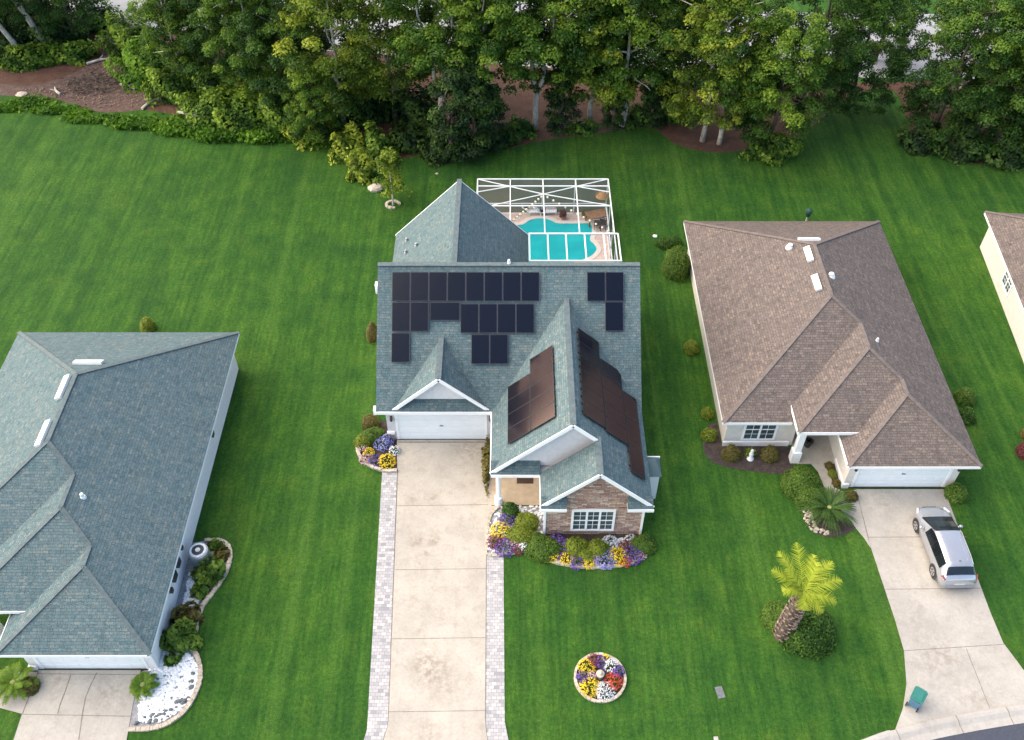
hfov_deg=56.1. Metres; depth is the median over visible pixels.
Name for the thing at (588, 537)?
flower bed
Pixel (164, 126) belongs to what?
tall weeds
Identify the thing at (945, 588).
driveway joints
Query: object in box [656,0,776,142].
shade tree
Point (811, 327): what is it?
house
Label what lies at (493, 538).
flower clump
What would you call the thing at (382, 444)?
flower clump
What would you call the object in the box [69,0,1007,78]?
back road
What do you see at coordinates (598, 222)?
patio chair
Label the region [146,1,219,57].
shade tree
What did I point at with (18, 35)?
bush
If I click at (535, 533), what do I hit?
shrub
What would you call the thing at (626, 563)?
flower clump
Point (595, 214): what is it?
patio table
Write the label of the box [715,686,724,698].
meter cover
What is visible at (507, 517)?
flower clump
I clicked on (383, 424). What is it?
flower bed
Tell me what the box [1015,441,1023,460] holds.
shrub
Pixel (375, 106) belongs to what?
bush
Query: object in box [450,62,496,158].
ivy clad trunk
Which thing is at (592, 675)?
flower clump
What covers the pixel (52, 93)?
gravel
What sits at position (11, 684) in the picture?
cycad
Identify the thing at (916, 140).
bush
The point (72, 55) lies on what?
bush
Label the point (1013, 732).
street
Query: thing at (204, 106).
bush
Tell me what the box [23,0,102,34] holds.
shade tree
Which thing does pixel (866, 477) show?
garage door
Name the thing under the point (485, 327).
house
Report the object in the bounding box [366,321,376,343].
shrub
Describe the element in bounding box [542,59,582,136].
ivy clad trunk
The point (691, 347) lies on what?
shrub
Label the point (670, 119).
bush
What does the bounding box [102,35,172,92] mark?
bush
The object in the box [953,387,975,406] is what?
shrub
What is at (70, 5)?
shade tree
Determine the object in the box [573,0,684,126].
shade tree
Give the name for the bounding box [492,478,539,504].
porch floor
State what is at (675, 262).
shrub
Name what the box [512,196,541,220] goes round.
string lights
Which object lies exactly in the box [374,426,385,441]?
shrub
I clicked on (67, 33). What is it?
bush
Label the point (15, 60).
bush
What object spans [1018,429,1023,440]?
shrub
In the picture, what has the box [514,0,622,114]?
shade tree
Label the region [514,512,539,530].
shrub
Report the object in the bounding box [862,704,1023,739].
kerb
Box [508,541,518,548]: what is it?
flower clump
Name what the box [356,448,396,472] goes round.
stone edging
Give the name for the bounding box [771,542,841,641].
palm tree
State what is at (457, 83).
ivy clad trunk
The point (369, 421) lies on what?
shrub
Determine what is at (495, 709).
paver strip
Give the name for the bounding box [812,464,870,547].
walkway
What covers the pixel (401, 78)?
shade tree
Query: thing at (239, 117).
bush
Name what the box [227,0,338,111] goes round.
shade tree
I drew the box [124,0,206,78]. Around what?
shade tree
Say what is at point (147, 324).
shrub
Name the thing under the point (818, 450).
porch floor
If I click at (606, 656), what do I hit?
flower clump
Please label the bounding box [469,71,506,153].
ivy clad trunk
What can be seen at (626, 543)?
flower clump
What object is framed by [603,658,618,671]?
flower clump
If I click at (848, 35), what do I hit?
shade tree
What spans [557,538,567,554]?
flower clump
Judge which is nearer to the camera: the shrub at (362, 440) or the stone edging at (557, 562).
the stone edging at (557, 562)
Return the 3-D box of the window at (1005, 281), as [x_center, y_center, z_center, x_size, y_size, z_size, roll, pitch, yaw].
[32.023,-5.777,61.975,0.070,1.440,1.540,4,47,3]
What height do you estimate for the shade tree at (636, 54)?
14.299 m
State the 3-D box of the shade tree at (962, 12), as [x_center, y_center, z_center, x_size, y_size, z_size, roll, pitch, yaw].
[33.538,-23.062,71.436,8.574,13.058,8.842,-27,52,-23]
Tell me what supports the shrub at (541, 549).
on the flower bed at (588, 537)
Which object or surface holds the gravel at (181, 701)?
on the gravel at (158, 697)
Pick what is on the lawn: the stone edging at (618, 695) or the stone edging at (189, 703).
the stone edging at (189, 703)
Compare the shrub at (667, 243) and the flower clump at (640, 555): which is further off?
the shrub at (667, 243)
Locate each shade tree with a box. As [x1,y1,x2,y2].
[0,0,33,26]
[0,24,17,44]
[14,0,46,44]
[23,0,73,9]
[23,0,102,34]
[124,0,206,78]
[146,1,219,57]
[161,0,256,90]
[195,0,286,84]
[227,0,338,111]
[253,0,335,58]
[271,0,390,125]
[279,60,346,141]
[332,0,438,119]
[380,0,492,125]
[420,0,506,93]
[423,0,545,118]
[483,0,596,130]
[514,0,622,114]
[537,0,652,118]
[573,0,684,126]
[614,0,709,108]
[648,0,725,65]
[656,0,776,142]
[689,0,784,145]
[724,7,836,149]
[769,0,886,116]
[806,0,919,116]
[858,0,932,59]
[896,0,1023,151]
[928,0,1023,88]
[942,0,1023,156]
[978,24,1023,148]
[994,68,1023,134]
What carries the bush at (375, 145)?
on the leaf litter
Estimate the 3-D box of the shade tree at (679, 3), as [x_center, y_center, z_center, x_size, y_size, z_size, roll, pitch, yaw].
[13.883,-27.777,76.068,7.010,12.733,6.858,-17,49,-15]
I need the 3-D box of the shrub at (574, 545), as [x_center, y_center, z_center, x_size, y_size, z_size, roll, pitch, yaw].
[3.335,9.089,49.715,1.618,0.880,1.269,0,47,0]
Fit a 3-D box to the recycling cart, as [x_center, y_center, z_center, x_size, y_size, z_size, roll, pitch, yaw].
[18.516,15.098,43.979,0.612,0.922,0.803,30,54,25]
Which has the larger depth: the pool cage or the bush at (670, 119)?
the bush at (670, 119)
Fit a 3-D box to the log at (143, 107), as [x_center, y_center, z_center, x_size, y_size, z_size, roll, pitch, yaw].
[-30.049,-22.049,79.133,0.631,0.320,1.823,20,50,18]
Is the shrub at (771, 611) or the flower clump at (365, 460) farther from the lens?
the flower clump at (365, 460)
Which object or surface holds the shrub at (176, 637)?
on the flower bed at (135, 710)
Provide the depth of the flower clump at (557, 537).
50.22 m
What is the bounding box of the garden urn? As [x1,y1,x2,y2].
[596,670,604,679]
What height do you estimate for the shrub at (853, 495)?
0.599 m
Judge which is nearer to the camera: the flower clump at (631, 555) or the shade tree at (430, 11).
the flower clump at (631, 555)
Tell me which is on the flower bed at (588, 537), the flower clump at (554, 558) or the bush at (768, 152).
the flower clump at (554, 558)
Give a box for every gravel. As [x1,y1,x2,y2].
[25,56,158,107]
[134,671,195,724]
[138,650,197,722]
[182,572,199,607]
[487,505,543,553]
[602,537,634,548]
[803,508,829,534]
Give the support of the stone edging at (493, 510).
on the flower bed at (493, 517)
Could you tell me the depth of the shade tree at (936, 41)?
77.32 m
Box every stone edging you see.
[128,537,232,731]
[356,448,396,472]
[385,199,400,208]
[484,506,525,556]
[549,555,645,568]
[574,652,626,702]
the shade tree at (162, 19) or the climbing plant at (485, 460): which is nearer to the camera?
the climbing plant at (485, 460)
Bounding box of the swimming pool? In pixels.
[515,215,600,261]
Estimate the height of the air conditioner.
1.182 m
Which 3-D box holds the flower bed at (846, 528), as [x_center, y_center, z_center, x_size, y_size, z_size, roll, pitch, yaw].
[17.016,7.909,51.354,2.818,0.001,2.456,0,47,0]
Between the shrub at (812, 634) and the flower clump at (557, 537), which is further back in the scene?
the flower clump at (557, 537)
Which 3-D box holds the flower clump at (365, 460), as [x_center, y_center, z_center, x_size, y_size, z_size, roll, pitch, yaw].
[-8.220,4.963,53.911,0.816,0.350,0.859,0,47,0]
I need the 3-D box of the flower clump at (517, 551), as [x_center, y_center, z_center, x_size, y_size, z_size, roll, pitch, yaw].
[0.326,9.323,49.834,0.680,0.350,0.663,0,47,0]
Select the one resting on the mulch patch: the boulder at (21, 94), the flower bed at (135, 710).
the boulder at (21, 94)
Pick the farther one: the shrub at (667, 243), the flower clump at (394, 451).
the shrub at (667, 243)
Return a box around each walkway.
[0,672,36,713]
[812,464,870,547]
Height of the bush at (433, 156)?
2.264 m
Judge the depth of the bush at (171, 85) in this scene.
78.66 m
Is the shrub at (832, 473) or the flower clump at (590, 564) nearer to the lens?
the flower clump at (590, 564)
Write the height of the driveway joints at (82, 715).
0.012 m
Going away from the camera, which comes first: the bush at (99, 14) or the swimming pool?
the swimming pool
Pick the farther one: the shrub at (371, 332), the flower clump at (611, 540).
the shrub at (371, 332)
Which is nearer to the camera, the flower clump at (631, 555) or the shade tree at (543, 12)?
the flower clump at (631, 555)
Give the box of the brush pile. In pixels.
[54,66,128,98]
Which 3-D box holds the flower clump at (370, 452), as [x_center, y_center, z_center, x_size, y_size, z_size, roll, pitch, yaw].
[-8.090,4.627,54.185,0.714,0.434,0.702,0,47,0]
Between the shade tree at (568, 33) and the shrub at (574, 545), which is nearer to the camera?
the shrub at (574, 545)
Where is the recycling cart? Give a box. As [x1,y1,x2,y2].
[905,686,927,712]
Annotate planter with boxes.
[804,437,813,447]
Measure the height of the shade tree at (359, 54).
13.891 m
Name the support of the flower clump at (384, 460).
on the flower bed at (383, 424)
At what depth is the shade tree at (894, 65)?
72.75 m
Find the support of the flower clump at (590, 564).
on the flower bed at (588, 537)
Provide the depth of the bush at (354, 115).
76.32 m
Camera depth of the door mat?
52.95 m
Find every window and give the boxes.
[570,509,615,530]
[741,425,778,439]
[1000,270,1012,296]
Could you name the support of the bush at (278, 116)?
on the leaf litter
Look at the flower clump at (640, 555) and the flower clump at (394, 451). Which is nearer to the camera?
the flower clump at (640, 555)
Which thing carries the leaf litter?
on the lawn
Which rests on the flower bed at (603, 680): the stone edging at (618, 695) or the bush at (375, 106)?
the stone edging at (618, 695)
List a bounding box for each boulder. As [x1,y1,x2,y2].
[15,91,26,96]
[368,183,381,192]
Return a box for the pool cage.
[477,178,621,261]
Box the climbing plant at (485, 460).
[481,435,489,497]
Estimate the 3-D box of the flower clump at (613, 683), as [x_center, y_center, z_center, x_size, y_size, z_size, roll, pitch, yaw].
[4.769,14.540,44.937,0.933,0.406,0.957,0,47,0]
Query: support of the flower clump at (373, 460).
on the flower bed at (383, 424)
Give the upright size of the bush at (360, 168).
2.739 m
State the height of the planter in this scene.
0.460 m
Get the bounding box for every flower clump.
[357,445,368,451]
[359,453,372,464]
[363,447,374,456]
[368,454,382,466]
[373,436,391,451]
[377,453,395,468]
[381,433,393,444]
[388,445,400,455]
[486,534,504,549]
[489,521,509,540]
[493,537,515,557]
[499,513,515,525]
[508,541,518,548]
[512,544,522,555]
[518,541,526,550]
[547,551,559,562]
[550,532,564,543]
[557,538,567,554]
[559,551,574,566]
[566,555,585,570]
[575,670,588,683]
[578,658,595,676]
[579,559,594,569]
[579,677,599,697]
[585,653,600,668]
[587,671,596,681]
[594,655,607,669]
[595,548,617,569]
[595,681,615,701]
[601,654,609,662]
[603,534,617,549]
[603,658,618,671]
[604,672,623,690]
[607,547,628,566]
[612,665,624,678]
[618,539,631,552]
[618,556,632,567]
[621,544,643,565]
[624,534,635,543]
[635,551,646,559]
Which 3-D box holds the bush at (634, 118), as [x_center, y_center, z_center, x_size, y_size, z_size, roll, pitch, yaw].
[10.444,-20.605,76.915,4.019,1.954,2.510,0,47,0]
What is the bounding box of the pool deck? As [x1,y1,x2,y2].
[502,213,609,259]
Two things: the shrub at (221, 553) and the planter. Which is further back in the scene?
the planter
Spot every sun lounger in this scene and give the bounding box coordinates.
[522,207,543,214]
[533,207,556,215]
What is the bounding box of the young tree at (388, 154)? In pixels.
[371,146,412,204]
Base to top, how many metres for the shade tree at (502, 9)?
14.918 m
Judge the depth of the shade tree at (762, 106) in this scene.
68.54 m
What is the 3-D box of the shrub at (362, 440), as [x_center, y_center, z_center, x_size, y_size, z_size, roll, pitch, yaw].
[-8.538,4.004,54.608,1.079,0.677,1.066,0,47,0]
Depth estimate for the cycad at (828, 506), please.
50.97 m
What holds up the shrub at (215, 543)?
on the flower bed at (135, 710)
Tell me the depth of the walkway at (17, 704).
44.33 m
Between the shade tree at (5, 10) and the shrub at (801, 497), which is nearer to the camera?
the shrub at (801, 497)
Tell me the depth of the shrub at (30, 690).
44.54 m
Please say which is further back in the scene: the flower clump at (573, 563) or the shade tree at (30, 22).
the shade tree at (30, 22)
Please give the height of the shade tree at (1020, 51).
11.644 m
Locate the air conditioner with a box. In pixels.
[188,543,214,571]
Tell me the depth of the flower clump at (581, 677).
44.99 m
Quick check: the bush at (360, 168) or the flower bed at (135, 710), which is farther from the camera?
the bush at (360, 168)
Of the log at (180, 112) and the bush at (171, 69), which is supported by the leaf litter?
the bush at (171, 69)
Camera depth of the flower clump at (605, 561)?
49.21 m
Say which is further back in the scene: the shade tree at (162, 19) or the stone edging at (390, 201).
the shade tree at (162, 19)
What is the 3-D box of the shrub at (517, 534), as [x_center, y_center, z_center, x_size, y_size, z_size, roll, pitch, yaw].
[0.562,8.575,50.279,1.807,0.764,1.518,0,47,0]
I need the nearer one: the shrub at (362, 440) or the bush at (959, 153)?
the shrub at (362, 440)
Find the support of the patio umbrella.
on the pool deck
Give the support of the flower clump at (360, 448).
on the flower bed at (383, 424)
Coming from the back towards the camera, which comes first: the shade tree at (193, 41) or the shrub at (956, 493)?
the shade tree at (193, 41)
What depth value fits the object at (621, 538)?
50.26 m
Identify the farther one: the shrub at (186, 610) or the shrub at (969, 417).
the shrub at (969, 417)
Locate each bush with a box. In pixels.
[0,14,37,54]
[0,42,65,72]
[1,0,60,30]
[25,10,90,52]
[39,38,99,66]
[72,0,129,34]
[95,10,162,63]
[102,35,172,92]
[140,61,200,107]
[156,44,218,91]
[172,84,246,130]
[190,65,252,104]
[211,85,273,138]
[231,64,300,105]
[249,90,307,137]
[281,106,353,151]
[315,79,377,127]
[327,120,364,166]
[345,146,375,185]
[350,120,401,170]
[355,75,415,125]
[383,80,447,130]
[386,118,431,154]
[417,138,453,167]
[488,122,522,150]
[503,114,537,140]
[563,118,599,136]
[620,101,661,129]
[657,101,688,124]
[738,130,803,166]
[897,115,948,156]
[932,129,995,165]
[981,133,1023,172]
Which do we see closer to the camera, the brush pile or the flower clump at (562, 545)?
the flower clump at (562, 545)
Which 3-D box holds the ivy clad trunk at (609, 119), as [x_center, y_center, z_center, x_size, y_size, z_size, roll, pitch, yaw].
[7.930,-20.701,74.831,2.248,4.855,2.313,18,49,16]
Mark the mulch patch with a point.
(13, 90)
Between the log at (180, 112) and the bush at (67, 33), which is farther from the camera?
the bush at (67, 33)
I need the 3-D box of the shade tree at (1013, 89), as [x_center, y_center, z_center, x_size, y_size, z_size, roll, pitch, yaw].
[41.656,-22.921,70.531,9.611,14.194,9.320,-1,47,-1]
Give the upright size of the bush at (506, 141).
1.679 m
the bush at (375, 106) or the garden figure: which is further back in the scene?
the bush at (375, 106)
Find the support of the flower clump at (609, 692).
on the flower bed at (603, 680)
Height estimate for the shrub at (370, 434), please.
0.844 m
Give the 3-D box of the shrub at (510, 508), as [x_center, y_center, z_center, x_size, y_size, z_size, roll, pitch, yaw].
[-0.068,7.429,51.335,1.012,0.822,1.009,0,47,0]
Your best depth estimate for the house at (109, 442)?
47.50 m
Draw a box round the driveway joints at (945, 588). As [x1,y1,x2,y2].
[856,490,1003,707]
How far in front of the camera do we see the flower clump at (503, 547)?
49.73 m
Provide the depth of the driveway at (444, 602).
48.19 m
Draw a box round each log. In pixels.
[86,55,108,64]
[141,98,155,109]
[177,111,198,116]
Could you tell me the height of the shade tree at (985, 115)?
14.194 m
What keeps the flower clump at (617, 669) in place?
on the flower bed at (603, 680)
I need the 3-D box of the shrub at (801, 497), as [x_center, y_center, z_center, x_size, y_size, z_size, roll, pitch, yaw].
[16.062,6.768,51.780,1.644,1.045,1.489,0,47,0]
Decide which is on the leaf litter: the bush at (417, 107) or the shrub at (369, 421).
the bush at (417, 107)
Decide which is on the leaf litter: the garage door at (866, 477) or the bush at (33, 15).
the bush at (33, 15)
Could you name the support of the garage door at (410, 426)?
in the house at (485, 327)
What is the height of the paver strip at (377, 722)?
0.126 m
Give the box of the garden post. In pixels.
[805,208,812,220]
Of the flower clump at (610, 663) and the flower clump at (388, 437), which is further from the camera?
the flower clump at (388, 437)
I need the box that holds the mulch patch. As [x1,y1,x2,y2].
[0,22,161,111]
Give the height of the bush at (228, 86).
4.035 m
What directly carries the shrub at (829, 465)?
on the flower bed
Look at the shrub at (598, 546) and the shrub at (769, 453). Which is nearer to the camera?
the shrub at (598, 546)
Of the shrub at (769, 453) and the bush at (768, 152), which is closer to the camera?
the shrub at (769, 453)
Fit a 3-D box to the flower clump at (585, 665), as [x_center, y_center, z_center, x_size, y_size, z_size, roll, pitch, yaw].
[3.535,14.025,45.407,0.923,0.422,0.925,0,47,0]
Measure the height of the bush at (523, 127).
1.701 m
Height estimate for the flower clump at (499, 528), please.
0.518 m
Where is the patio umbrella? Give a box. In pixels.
[596,191,608,199]
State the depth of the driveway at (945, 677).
46.99 m
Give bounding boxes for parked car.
[913,507,977,587]
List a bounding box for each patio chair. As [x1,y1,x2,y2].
[594,220,600,230]
[599,218,607,229]
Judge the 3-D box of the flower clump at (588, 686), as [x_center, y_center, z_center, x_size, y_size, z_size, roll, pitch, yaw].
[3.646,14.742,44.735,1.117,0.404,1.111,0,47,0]
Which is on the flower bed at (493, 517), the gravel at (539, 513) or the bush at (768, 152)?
the gravel at (539, 513)
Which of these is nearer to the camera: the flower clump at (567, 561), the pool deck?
the flower clump at (567, 561)
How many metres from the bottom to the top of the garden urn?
0.450 m
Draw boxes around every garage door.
[37,658,145,667]
[397,415,484,438]
[853,469,950,486]
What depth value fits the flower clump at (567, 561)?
49.31 m
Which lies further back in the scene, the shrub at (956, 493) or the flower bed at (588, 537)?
the shrub at (956, 493)
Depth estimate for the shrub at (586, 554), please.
49.27 m
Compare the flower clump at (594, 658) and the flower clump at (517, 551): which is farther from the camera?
the flower clump at (517, 551)
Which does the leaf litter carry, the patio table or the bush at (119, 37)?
the bush at (119, 37)
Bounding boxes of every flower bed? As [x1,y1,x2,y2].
[129,541,226,726]
[360,420,396,468]
[487,506,543,552]
[545,534,638,564]
[577,657,623,699]
[703,422,793,473]
[803,500,855,536]
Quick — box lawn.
[0,0,1023,739]
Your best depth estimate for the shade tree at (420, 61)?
68.29 m
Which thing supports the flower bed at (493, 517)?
on the lawn
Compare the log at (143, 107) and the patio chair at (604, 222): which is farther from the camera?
the log at (143, 107)
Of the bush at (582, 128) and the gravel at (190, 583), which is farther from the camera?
the bush at (582, 128)
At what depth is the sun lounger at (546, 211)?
68.92 m
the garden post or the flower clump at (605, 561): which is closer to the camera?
the flower clump at (605, 561)
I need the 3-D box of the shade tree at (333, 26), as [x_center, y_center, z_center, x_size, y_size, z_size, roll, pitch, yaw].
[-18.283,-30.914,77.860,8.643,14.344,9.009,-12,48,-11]
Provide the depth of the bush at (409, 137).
74.07 m
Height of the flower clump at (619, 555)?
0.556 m
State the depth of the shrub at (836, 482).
52.68 m
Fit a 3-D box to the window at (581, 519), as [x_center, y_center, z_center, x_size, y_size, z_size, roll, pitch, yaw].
[4.190,7.763,49.667,2.260,1.930,0.070,0,47,0]
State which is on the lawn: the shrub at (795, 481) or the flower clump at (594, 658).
the shrub at (795, 481)
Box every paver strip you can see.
[364,472,396,739]
[486,556,507,739]
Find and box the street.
[934,723,1023,739]
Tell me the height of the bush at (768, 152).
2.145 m
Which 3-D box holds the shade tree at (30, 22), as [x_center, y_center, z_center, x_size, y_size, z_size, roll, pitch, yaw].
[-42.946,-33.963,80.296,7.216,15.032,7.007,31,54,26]
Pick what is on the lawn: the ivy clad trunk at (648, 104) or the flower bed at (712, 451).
the flower bed at (712, 451)
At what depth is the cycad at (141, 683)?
44.53 m
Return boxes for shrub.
[18,676,41,695]
[139,316,156,331]
[159,616,202,657]
[163,654,181,667]
[169,600,204,628]
[189,553,225,587]
[190,580,210,600]
[206,537,225,550]
[213,544,229,561]
[353,433,370,449]
[361,413,379,430]
[362,427,377,446]
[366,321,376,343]
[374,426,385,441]
[501,502,519,518]
[506,523,536,548]
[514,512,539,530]
[522,535,562,563]
[527,531,544,543]
[561,535,588,556]
[574,547,596,563]
[586,538,610,558]
[631,533,657,555]
[655,236,683,249]
[661,245,689,282]
[683,339,699,355]
[700,407,714,420]
[700,427,717,441]
[721,443,741,463]
[758,600,785,632]
[760,444,779,464]
[778,605,837,660]
[779,465,823,499]
[793,486,821,509]
[824,461,833,470]
[828,469,836,478]
[831,478,840,487]
[843,490,858,502]
[943,482,968,504]
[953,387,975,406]
[959,406,977,425]
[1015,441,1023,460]
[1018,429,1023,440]
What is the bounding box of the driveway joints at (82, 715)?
[22,672,137,739]
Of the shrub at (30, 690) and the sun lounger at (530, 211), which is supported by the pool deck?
the sun lounger at (530, 211)
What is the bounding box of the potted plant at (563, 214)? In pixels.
[559,210,566,219]
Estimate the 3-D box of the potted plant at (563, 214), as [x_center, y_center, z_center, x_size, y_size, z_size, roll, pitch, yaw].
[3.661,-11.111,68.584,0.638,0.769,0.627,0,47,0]
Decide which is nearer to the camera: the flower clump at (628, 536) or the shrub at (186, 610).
the shrub at (186, 610)
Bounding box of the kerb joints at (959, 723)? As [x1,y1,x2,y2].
[896,707,1013,739]
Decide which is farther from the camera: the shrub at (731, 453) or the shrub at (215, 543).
the shrub at (731, 453)
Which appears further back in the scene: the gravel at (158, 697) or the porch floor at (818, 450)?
the porch floor at (818, 450)
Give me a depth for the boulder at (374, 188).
70.94 m
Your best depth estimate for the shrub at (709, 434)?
54.81 m
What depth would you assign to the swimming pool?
67.26 m
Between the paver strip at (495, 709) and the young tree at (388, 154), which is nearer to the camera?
the paver strip at (495, 709)
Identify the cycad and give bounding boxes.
[0,661,39,705]
[129,671,159,701]
[796,485,857,534]
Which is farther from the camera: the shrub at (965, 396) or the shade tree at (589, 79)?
the shade tree at (589, 79)
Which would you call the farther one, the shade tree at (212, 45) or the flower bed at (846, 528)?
the shade tree at (212, 45)
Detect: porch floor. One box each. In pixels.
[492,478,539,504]
[791,432,833,463]
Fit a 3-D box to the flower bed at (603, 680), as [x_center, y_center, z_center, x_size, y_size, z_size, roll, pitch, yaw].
[4.144,14.496,45.199,2.360,0.001,2.360,0,47,0]
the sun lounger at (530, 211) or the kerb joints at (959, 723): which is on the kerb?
the kerb joints at (959, 723)
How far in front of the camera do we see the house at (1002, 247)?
62.38 m
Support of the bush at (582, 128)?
on the leaf litter
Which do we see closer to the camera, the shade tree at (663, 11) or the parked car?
the parked car
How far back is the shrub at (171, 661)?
45.52 m
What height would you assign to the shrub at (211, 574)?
1.302 m
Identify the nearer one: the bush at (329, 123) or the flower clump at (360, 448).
the flower clump at (360, 448)
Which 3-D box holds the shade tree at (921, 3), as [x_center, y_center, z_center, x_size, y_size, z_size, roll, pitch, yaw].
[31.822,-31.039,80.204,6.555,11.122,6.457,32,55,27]
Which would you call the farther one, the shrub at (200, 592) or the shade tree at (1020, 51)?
the shade tree at (1020, 51)
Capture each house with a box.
[0,331,239,669]
[373,179,661,534]
[683,220,982,487]
[980,211,1023,361]
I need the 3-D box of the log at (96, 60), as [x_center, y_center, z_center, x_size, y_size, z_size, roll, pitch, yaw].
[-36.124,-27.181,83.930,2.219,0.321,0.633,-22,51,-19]
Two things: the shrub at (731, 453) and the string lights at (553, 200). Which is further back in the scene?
the string lights at (553, 200)
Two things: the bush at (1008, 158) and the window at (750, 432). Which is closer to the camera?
the window at (750, 432)
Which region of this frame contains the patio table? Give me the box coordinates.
[585,208,608,226]
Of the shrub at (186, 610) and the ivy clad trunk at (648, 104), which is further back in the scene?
the ivy clad trunk at (648, 104)
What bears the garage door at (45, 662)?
in the house at (109, 442)
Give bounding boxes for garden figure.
[742,447,757,461]
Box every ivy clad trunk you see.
[425,62,475,161]
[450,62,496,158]
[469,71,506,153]
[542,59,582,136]
[600,81,627,131]
[640,62,669,128]
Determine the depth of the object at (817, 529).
50.84 m
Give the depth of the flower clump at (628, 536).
50.29 m
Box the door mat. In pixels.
[517,478,532,483]
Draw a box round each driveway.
[14,670,140,739]
[384,439,495,739]
[856,489,1023,729]
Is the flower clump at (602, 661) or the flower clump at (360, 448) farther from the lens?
the flower clump at (360, 448)
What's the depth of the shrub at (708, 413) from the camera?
55.97 m
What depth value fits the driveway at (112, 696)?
44.20 m
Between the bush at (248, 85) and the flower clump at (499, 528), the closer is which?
the flower clump at (499, 528)
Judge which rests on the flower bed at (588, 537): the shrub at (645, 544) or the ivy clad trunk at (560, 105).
the shrub at (645, 544)
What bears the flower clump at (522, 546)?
on the flower bed at (493, 517)
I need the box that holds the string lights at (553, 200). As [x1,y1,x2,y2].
[545,195,612,232]
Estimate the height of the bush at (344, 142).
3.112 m
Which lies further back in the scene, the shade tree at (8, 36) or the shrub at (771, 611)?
the shade tree at (8, 36)
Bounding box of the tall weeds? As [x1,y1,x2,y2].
[0,90,343,149]
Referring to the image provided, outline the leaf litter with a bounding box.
[0,25,1022,163]
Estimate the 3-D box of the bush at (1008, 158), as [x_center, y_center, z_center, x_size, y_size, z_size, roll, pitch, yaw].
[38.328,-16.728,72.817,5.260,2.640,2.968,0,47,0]
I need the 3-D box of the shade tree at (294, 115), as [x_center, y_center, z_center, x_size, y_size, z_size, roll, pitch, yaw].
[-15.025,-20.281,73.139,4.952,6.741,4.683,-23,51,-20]
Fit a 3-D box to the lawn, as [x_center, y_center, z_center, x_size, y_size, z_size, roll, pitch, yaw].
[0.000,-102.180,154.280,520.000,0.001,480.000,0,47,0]

